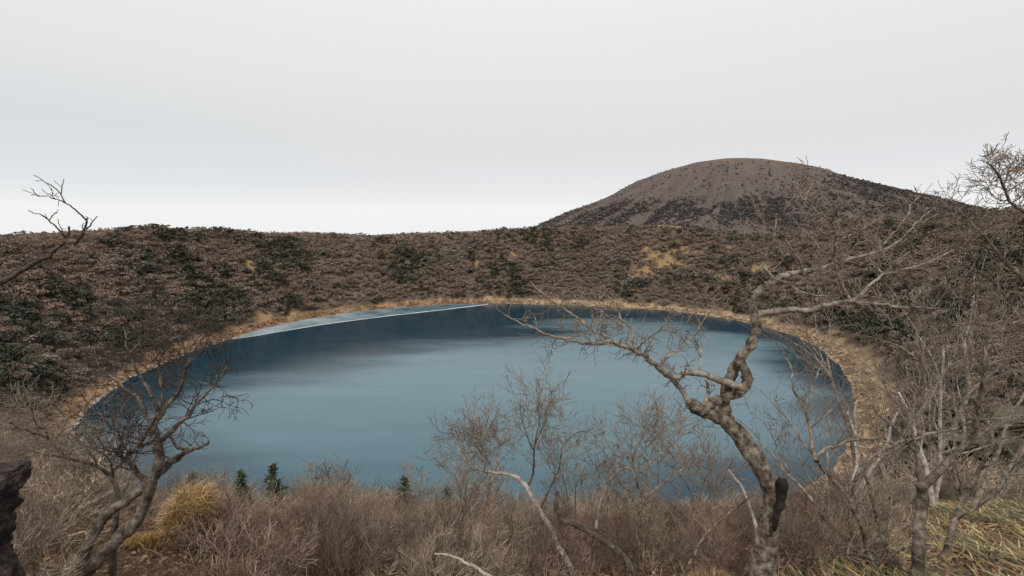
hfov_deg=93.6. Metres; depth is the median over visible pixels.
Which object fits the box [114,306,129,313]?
evergreen tree
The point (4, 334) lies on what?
evergreen tree
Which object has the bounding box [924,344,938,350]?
bare tree
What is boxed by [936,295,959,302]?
evergreen tree
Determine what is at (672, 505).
bare bush
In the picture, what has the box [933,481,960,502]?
bare bush
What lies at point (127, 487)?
bare bush
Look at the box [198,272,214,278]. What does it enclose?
evergreen tree
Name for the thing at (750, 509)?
dead stick
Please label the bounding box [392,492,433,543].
bare bush
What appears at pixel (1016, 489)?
bare bush
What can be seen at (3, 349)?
evergreen tree
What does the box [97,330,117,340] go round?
evergreen tree
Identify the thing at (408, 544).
bare bush
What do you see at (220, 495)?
bare bush
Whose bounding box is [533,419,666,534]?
sapling
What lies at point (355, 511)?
bare bush
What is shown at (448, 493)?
conifer
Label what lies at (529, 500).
bare bush
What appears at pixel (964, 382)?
bare tree
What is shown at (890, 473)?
sapling
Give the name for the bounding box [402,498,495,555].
bare bush
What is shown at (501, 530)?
bare bush
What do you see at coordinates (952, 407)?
evergreen tree
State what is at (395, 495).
bare bush
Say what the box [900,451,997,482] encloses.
bare bush
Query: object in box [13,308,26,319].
evergreen tree
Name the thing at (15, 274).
leaning tree
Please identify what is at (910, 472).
bare bush
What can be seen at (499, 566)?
bare bush
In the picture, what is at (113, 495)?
bare bush
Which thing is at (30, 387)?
evergreen tree
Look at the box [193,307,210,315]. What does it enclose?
evergreen tree
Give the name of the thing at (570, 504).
bare bush
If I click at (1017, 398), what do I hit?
bare tree
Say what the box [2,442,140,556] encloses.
bare bush
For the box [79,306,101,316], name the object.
evergreen tree
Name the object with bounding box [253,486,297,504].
bare bush
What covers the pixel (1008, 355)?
bare tree
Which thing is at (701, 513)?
bare bush
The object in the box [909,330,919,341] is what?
evergreen tree
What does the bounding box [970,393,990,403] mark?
bare tree
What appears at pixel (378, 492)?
bare bush
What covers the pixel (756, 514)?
bare bush
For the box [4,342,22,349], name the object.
bare tree
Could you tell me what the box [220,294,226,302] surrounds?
evergreen tree
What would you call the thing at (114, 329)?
evergreen tree
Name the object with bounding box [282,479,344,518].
bare bush
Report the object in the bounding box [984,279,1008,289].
evergreen tree
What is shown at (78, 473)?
bare bush
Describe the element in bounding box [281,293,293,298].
evergreen tree
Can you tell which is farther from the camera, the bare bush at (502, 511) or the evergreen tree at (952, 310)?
the evergreen tree at (952, 310)
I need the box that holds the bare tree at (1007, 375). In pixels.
[1000,372,1019,381]
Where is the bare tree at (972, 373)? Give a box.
[971,370,997,378]
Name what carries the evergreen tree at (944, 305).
on the terrain at (352, 306)
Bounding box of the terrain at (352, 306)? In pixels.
[0,208,1023,575]
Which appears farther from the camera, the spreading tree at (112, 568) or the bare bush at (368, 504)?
the bare bush at (368, 504)
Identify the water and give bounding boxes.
[70,303,855,513]
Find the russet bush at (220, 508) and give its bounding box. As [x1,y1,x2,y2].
[149,478,284,557]
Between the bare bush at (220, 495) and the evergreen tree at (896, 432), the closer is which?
the bare bush at (220, 495)
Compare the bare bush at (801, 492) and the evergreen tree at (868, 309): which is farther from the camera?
the evergreen tree at (868, 309)
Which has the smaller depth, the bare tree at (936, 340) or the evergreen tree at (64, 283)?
the bare tree at (936, 340)
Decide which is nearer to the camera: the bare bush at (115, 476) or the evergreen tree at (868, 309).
the bare bush at (115, 476)
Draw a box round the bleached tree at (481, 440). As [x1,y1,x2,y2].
[416,344,631,575]
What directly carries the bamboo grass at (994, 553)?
on the terrain at (352, 306)
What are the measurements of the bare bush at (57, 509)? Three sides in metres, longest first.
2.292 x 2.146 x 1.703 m
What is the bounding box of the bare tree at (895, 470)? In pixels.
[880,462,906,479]
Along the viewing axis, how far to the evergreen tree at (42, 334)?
386.41 m
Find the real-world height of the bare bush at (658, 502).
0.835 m
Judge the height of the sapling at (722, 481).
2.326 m
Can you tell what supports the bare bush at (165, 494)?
on the terrain at (352, 306)
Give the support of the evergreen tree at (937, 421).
on the terrain at (352, 306)
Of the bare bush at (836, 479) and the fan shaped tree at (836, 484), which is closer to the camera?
the fan shaped tree at (836, 484)
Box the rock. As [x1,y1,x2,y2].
[0,460,32,575]
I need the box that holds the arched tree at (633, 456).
[575,387,758,567]
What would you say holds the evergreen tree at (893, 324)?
on the terrain at (352, 306)
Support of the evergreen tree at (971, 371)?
on the terrain at (352, 306)
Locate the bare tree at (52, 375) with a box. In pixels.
[50,372,65,379]
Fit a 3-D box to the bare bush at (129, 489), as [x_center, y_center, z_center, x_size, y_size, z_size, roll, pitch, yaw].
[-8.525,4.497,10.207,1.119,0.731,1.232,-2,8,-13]
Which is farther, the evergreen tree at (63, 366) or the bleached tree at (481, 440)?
the evergreen tree at (63, 366)
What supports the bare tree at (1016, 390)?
on the terrain at (352, 306)
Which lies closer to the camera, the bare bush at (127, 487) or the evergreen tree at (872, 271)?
the bare bush at (127, 487)
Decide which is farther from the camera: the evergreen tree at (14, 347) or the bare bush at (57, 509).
the evergreen tree at (14, 347)
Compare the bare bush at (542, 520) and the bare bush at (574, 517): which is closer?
the bare bush at (574, 517)
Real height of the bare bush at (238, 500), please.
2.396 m
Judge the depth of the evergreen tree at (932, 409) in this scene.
236.54 m
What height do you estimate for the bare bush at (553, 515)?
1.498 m
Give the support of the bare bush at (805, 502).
on the terrain at (352, 306)
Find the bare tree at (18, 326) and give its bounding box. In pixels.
[9,324,25,329]
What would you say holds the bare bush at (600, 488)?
on the terrain at (352, 306)
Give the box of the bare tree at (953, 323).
[944,319,964,327]
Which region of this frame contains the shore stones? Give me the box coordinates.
[67,341,220,467]
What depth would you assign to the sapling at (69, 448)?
10.10 m
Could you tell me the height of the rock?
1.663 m
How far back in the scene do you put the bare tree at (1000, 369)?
260.85 m
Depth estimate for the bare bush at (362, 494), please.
16.49 m
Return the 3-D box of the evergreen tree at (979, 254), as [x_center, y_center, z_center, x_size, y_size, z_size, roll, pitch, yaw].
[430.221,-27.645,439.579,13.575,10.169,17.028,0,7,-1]
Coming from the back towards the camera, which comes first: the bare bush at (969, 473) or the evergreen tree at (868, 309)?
the evergreen tree at (868, 309)
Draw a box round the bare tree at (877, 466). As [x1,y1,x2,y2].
[868,462,887,474]
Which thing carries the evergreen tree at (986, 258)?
on the terrain at (352, 306)
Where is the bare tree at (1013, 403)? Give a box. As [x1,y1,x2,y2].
[992,399,1015,411]
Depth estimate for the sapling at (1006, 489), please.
10.46 m
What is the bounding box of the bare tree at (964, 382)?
[959,380,976,396]
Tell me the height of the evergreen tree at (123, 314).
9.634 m
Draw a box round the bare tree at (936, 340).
[923,338,940,344]
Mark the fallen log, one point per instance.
(617, 550)
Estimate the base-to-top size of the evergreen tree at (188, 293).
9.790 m
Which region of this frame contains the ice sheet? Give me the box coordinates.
[231,303,488,338]
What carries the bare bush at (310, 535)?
on the terrain at (352, 306)
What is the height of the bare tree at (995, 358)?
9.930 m
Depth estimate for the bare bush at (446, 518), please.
6.58 m
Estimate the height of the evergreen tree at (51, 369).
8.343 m
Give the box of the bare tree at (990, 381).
[975,379,994,386]
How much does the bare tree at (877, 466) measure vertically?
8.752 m
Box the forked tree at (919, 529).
[799,232,1023,575]
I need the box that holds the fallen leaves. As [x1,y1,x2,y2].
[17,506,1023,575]
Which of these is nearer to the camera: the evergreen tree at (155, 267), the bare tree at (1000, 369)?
the bare tree at (1000, 369)
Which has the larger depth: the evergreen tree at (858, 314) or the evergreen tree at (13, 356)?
the evergreen tree at (858, 314)
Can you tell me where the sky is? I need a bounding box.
[0,0,1023,234]
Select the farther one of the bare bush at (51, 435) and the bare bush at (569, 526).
the bare bush at (51, 435)
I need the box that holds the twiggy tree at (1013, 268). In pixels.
[885,132,1023,397]
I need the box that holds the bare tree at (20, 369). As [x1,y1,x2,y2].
[9,368,27,375]
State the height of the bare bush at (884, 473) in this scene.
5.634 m
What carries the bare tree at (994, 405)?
on the terrain at (352, 306)
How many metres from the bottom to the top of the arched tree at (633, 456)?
2.616 m
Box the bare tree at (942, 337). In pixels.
[940,334,956,343]
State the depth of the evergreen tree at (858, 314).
506.28 m
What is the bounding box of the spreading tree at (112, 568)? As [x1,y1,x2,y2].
[0,375,148,575]
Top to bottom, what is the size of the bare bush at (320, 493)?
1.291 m
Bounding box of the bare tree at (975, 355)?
[969,351,991,361]
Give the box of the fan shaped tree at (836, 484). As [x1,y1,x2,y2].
[724,304,1023,574]
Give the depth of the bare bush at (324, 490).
16.06 m
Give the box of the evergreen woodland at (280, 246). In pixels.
[0,204,1023,481]
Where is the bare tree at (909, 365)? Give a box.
[899,360,914,367]
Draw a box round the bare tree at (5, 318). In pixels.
[0,316,8,321]
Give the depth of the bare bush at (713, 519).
7.30 m
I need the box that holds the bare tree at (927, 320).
[920,317,933,323]
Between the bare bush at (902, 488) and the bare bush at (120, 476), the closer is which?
the bare bush at (902, 488)
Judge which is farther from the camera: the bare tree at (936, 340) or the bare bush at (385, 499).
the bare tree at (936, 340)
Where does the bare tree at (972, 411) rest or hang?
on the terrain at (352, 306)
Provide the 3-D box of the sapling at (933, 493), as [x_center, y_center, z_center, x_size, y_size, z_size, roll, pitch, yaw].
[8.066,1.953,9.771,2.397,5.037,3.840,-6,9,-39]
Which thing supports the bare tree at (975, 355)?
on the terrain at (352, 306)
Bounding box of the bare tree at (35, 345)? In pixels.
[23,343,44,351]
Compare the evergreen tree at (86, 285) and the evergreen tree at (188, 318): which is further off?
the evergreen tree at (188, 318)
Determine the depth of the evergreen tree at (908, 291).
479.23 m
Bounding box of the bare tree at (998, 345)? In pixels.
[988,342,1012,352]
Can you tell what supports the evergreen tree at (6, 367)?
on the terrain at (352, 306)
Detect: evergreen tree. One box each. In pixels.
[0,304,23,312]
[0,331,9,338]
[0,343,21,353]
[0,346,10,357]
[0,351,12,361]
[0,360,24,372]
[0,372,11,384]
[2,329,28,342]
[3,318,26,327]
[3,351,20,360]
[4,296,23,305]
[4,394,31,408]
[8,383,27,401]
[9,308,45,321]
[9,349,37,362]
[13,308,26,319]
[16,377,39,386]
[22,386,39,395]
[24,368,56,381]
[28,321,50,332]
[29,365,51,376]
[32,330,64,342]
[34,370,47,385]
[39,285,55,293]
[43,278,62,287]
[44,274,63,282]
[45,357,60,370]
[46,282,70,289]
[51,339,72,351]
[56,367,66,374]
[56,375,66,387]
[58,285,71,298]
[60,365,72,374]
[63,314,73,330]
[65,297,74,308]
[68,294,78,306]
[73,328,95,339]
[77,291,86,304]
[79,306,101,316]
[79,324,92,330]
[83,282,90,289]
[85,292,95,303]
[88,332,111,342]
[92,335,115,341]
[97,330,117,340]
[105,326,122,331]
[111,310,134,318]
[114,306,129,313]
[118,342,133,349]
[126,314,146,321]
[131,307,150,315]
[135,262,152,271]
[137,298,159,304]
[139,252,153,259]
[144,294,160,301]
[145,264,162,270]
[180,313,196,322]
[181,262,195,270]
[185,291,197,297]
[187,296,199,304]
[191,293,203,297]
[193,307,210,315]
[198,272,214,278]
[207,307,223,316]
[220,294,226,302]
[225,286,242,292]
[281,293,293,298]
[837,309,845,320]
[840,283,859,289]
[849,306,866,313]
[855,311,864,319]
[860,324,875,334]
[861,308,876,319]
[862,325,885,335]
[866,269,884,276]
[872,316,894,325]
[880,283,893,290]
[880,339,901,348]
[881,424,902,443]
[882,314,899,320]
[885,326,898,333]
[887,406,915,420]
[887,417,904,429]
[888,318,911,326]
[895,329,905,341]
[897,284,907,295]
[897,301,913,309]
[897,365,905,377]
[903,290,913,300]
[903,326,913,338]
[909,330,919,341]
[911,292,930,299]
[916,294,935,304]
[921,349,939,360]
[921,401,970,419]
[923,416,959,429]
[926,365,949,373]
[928,301,953,311]
[928,326,954,339]
[931,279,954,288]
[933,285,952,294]
[934,381,963,394]
[935,312,958,325]
[935,403,971,416]
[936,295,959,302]
[937,355,960,367]
[944,416,969,427]
[948,308,963,318]
[950,377,971,390]
[951,299,974,308]
[958,366,976,378]
[959,250,977,259]
[959,289,981,301]
[963,330,990,340]
[967,288,986,297]
[970,255,994,265]
[970,363,989,384]
[971,252,987,261]
[975,259,983,269]
[978,261,995,270]
[983,234,993,245]
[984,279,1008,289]
[985,314,1010,325]
[986,257,1001,264]
[991,300,1021,310]
[997,259,1021,271]
[997,375,1018,399]
[999,249,1022,256]
[1001,275,1023,288]
[1009,291,1023,304]
[1012,248,1023,255]
[1012,254,1023,261]
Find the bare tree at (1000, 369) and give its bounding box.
[990,366,1007,374]
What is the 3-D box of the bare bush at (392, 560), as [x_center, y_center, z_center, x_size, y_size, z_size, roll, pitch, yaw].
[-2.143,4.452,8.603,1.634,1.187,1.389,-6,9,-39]
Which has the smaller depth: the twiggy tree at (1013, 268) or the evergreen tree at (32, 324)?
the twiggy tree at (1013, 268)
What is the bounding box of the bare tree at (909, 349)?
[900,346,913,355]
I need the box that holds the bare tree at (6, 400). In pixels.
[0,398,11,406]
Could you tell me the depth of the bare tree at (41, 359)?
361.02 m
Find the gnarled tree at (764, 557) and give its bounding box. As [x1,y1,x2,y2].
[495,157,985,575]
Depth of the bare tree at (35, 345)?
368.50 m
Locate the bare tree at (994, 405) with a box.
[983,402,1005,411]
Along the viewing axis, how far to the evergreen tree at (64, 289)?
445.04 m
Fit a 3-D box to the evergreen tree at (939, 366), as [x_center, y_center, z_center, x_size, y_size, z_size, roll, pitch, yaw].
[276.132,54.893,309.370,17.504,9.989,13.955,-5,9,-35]
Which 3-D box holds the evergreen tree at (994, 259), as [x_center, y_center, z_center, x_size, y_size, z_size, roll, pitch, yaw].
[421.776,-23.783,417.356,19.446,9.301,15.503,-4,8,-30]
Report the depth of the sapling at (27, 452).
8.52 m
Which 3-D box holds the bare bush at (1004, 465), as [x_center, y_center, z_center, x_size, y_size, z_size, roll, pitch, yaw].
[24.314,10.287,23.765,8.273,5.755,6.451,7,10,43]
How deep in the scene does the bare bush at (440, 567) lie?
5.70 m
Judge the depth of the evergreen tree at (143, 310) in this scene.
495.64 m
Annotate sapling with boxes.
[0,400,71,452]
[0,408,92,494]
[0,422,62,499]
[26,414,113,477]
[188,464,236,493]
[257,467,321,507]
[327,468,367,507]
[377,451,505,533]
[390,454,439,512]
[429,400,528,532]
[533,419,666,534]
[642,411,742,506]
[686,436,747,505]
[715,257,1013,504]
[740,332,881,503]
[800,264,1020,508]
[814,334,976,507]
[858,331,1006,500]
[906,172,1023,507]
[939,248,1023,509]
[991,243,1023,500]
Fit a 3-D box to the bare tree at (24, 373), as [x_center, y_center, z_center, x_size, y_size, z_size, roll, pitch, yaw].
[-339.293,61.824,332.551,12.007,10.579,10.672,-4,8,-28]
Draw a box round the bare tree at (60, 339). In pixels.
[53,335,71,341]
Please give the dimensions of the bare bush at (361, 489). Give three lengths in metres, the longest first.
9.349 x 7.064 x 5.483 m
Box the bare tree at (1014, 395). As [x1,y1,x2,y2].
[1004,391,1021,402]
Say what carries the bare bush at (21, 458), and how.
on the terrain at (352, 306)
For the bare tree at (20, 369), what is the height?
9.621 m
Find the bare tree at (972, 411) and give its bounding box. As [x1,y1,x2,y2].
[964,406,974,415]
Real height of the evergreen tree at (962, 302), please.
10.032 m
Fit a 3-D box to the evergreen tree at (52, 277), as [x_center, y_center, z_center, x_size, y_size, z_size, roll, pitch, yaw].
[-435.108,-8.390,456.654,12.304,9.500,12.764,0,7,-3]
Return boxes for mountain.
[538,158,978,235]
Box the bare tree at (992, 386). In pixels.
[977,383,1007,395]
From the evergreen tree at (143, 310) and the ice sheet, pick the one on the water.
the ice sheet
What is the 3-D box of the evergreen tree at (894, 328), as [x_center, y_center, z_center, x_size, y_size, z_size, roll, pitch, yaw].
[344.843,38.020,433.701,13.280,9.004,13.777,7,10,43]
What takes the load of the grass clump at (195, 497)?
on the terrain at (352, 306)
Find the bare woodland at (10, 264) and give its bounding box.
[0,206,1023,478]
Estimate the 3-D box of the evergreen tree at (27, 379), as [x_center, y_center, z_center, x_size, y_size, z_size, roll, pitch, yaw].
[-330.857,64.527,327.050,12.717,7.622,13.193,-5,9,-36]
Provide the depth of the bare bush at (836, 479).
15.72 m
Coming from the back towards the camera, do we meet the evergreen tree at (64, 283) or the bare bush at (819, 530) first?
the evergreen tree at (64, 283)
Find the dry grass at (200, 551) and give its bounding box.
[17,492,899,575]
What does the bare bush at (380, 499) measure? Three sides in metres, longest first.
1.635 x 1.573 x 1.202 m
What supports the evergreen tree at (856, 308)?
on the terrain at (352, 306)
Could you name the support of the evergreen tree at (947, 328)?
on the terrain at (352, 306)
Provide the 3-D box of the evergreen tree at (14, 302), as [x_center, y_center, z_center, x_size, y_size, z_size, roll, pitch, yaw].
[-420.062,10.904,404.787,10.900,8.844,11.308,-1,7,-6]
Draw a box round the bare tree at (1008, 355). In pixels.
[1004,352,1020,363]
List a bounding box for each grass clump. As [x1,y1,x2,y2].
[122,530,185,551]
[150,478,232,546]
[679,564,742,575]
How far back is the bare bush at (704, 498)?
37.77 m
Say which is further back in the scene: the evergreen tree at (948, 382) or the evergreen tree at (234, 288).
the evergreen tree at (234, 288)
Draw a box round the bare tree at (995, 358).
[989,355,1018,364]
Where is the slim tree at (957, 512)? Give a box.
[923,371,1023,563]
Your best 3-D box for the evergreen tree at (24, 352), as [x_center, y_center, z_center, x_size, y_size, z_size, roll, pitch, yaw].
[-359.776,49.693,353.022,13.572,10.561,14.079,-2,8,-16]
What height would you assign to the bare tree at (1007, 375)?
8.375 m
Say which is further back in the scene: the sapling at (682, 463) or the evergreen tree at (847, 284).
the evergreen tree at (847, 284)
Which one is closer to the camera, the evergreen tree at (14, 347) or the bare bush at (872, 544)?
the bare bush at (872, 544)
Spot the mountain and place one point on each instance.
(684, 181)
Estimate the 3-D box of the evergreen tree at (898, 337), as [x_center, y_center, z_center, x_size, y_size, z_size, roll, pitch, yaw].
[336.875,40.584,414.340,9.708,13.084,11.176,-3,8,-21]
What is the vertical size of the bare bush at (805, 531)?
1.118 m
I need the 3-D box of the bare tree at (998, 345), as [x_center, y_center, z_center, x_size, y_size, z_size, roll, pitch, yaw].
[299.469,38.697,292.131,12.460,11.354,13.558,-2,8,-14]
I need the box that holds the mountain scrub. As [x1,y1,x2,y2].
[537,161,988,233]
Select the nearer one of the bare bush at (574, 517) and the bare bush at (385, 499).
the bare bush at (574, 517)
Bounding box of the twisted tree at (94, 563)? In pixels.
[3,278,252,575]
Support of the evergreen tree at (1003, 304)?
on the terrain at (352, 306)
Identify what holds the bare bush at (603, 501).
on the terrain at (352, 306)
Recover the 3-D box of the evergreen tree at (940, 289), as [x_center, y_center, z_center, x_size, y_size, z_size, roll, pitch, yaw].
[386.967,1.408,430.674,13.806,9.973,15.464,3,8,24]
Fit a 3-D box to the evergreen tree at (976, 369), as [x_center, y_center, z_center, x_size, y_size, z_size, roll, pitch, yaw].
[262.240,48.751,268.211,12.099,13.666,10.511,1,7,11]
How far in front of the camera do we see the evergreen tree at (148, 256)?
578.34 m
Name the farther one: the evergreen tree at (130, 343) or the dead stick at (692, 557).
the evergreen tree at (130, 343)
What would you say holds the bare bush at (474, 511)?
on the terrain at (352, 306)
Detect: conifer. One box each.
[178,471,195,489]
[233,467,255,505]
[261,461,287,507]
[396,473,418,517]
[441,487,453,508]
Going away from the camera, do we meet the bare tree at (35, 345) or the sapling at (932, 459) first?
the sapling at (932, 459)
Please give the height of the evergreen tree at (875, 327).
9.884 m
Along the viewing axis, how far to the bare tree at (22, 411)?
292.86 m
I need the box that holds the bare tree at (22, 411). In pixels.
[12,409,34,416]
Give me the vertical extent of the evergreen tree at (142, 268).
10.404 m
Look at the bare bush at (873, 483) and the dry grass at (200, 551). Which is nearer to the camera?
the dry grass at (200, 551)
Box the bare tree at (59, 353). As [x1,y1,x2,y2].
[53,348,71,357]
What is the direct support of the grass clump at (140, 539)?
on the terrain at (352, 306)
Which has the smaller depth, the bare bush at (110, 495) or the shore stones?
the bare bush at (110, 495)
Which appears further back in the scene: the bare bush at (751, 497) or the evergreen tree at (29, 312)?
the evergreen tree at (29, 312)
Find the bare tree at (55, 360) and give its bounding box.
[44,358,67,366]
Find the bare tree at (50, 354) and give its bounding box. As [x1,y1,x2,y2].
[40,353,61,359]
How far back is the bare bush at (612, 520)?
7.78 m
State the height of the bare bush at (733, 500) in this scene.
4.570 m
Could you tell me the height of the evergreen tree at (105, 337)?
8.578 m
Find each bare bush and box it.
[0,403,125,471]
[0,410,73,506]
[0,430,85,532]
[0,433,136,575]
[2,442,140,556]
[12,472,103,575]
[21,455,111,512]
[22,439,94,496]
[22,463,130,524]
[42,447,117,499]
[69,462,138,494]
[70,487,132,518]
[71,455,150,485]
[77,477,136,513]
[96,455,149,495]
[99,475,137,506]
[104,477,139,502]
[120,484,170,515]
[125,473,245,526]
[138,471,187,500]
[138,493,323,575]
[153,481,179,502]
[156,464,241,500]
[211,489,230,503]
[219,474,258,502]
[220,469,259,503]
[223,483,278,505]
[227,511,279,556]
[231,491,299,534]
[247,504,301,546]
[247,505,336,575]
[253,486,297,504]
[260,448,387,508]
[263,491,355,563]
[266,477,360,524]
[279,476,412,575]
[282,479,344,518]
[288,475,374,547]
[291,491,410,575]
[303,476,358,511]
[313,497,374,532]
[331,474,390,504]
[336,495,421,550]
[345,506,437,572]
[349,485,384,509]
[351,498,489,575]
[359,491,400,541]
[361,489,397,515]
[361,498,383,514]
[364,520,505,575]
[365,482,491,575]
[368,482,397,500]
[369,481,496,574]
[375,492,409,525]
[376,484,430,511]
[377,480,427,506]
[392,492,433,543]
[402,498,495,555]
[405,485,454,522]
[409,503,467,536]
[417,506,533,575]
[420,457,537,524]
[424,505,566,575]
[429,502,540,570]
[451,483,567,570]
[455,496,487,524]
[474,491,555,555]
[486,495,611,575]
[487,482,551,515]
[504,479,608,575]
[512,493,553,524]
[520,490,621,564]
[529,510,555,523]
[532,488,655,575]
[538,491,586,519]
[547,473,660,512]
[550,483,636,513]
[556,502,592,531]
[565,487,632,518]
[579,480,668,506]
[581,473,714,575]
[581,496,620,522]
[594,481,652,517]
[602,496,662,549]
[641,486,667,512]
[643,490,703,530]
[650,509,717,553]
[664,501,786,575]
[666,497,735,559]
[676,496,728,532]
[682,483,734,507]
[685,497,745,542]
[704,484,761,531]
[714,490,811,538]
[721,492,750,505]
[733,490,814,548]
[740,490,761,507]
[742,496,833,553]
[745,486,906,575]
[772,450,963,574]
[782,475,819,505]
[786,519,842,545]
[787,477,836,510]
[795,479,851,518]
[803,461,871,504]
[834,469,916,521]
[835,467,910,491]
[844,460,906,491]
[859,446,973,491]
[866,480,901,505]
[880,481,912,505]
[881,479,914,505]
[895,442,1023,502]
[898,441,1023,500]
[898,454,973,502]
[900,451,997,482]
[900,470,1009,500]
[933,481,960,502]
[935,455,1023,500]
[1005,480,1023,496]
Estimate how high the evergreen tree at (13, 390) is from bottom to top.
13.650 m
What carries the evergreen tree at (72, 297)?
on the terrain at (352, 306)
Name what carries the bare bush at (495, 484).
on the terrain at (352, 306)
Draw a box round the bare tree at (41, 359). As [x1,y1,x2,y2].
[35,356,52,363]
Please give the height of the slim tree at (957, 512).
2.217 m
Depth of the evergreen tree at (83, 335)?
414.01 m
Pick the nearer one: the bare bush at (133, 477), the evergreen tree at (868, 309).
the bare bush at (133, 477)
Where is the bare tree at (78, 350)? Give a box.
[75,347,90,357]
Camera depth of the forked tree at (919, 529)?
4.65 m
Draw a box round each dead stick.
[683,489,760,575]
[728,469,757,528]
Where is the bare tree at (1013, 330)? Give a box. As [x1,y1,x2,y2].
[1004,327,1023,333]
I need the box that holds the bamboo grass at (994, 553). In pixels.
[779,495,1023,575]
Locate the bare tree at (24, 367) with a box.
[12,364,26,370]
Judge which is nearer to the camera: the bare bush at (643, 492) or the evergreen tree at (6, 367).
the bare bush at (643, 492)
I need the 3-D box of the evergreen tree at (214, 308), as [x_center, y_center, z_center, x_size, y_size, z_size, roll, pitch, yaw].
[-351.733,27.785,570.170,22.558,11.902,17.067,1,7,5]
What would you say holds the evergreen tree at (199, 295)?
on the terrain at (352, 306)
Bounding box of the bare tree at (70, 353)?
[62,350,78,358]
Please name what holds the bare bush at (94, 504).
on the terrain at (352, 306)
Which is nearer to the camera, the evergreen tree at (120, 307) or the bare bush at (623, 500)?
the bare bush at (623, 500)
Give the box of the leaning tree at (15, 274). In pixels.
[0,175,97,285]
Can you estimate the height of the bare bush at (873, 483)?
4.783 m
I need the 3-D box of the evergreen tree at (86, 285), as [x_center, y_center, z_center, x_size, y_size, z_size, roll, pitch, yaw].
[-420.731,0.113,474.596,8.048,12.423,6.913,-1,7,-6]
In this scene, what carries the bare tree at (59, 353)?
on the terrain at (352, 306)
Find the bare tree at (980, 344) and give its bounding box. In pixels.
[969,342,988,348]
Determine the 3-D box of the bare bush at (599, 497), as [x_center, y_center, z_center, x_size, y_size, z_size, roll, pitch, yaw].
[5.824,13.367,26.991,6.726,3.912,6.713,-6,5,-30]
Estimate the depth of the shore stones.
353.07 m
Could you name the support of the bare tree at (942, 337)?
on the terrain at (352, 306)
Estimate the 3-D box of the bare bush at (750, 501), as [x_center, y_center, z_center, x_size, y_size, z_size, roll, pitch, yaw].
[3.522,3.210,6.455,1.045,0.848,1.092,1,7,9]
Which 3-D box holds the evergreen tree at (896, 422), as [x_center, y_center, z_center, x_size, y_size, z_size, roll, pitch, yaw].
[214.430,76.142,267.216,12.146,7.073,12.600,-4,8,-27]
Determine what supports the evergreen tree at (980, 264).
on the terrain at (352, 306)
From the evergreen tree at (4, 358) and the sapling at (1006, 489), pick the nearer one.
the sapling at (1006, 489)
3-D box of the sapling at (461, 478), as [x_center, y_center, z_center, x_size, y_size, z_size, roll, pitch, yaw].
[-0.707,4.110,10.366,2.271,3.804,2.035,0,7,0]
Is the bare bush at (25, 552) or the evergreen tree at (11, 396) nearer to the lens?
the bare bush at (25, 552)
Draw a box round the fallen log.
[553,490,640,575]
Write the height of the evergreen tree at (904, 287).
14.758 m
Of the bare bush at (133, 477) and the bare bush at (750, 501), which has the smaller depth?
the bare bush at (750, 501)
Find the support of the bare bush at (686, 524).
on the terrain at (352, 306)
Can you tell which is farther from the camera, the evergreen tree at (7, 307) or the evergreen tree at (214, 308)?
the evergreen tree at (214, 308)
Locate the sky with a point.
(372, 117)
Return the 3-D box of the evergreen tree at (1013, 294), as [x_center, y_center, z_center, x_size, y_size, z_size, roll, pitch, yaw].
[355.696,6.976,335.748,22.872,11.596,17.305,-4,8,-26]
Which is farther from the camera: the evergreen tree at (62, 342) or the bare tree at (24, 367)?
the evergreen tree at (62, 342)
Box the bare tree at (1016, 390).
[1012,387,1023,395]
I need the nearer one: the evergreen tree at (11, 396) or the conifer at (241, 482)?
the conifer at (241, 482)
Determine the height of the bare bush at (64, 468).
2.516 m
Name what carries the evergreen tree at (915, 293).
on the terrain at (352, 306)
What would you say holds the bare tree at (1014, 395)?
on the terrain at (352, 306)
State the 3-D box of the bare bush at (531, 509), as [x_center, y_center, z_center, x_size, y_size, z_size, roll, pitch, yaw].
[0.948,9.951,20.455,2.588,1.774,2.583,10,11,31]
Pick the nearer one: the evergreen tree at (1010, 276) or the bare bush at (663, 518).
the bare bush at (663, 518)
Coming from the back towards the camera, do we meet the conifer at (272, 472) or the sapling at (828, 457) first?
the conifer at (272, 472)
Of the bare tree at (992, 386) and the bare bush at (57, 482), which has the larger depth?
the bare tree at (992, 386)
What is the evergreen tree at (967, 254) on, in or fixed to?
on the terrain at (352, 306)
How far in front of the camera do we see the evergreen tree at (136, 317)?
482.43 m
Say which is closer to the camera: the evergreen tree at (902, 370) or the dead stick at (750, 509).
the dead stick at (750, 509)
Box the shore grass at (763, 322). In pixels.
[40,299,884,500]
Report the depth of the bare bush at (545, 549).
6.07 m
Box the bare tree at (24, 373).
[11,370,33,378]
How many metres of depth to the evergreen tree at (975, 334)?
330.67 m
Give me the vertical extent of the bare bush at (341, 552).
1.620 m
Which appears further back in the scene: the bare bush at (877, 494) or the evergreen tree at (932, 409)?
the evergreen tree at (932, 409)
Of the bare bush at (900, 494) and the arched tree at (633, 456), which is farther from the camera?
the bare bush at (900, 494)
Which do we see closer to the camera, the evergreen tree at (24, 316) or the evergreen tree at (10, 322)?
the evergreen tree at (10, 322)
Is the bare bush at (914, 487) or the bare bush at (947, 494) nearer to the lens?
the bare bush at (947, 494)
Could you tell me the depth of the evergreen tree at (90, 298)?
464.23 m
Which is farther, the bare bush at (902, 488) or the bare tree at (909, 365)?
the bare tree at (909, 365)
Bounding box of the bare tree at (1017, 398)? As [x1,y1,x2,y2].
[1010,395,1023,405]

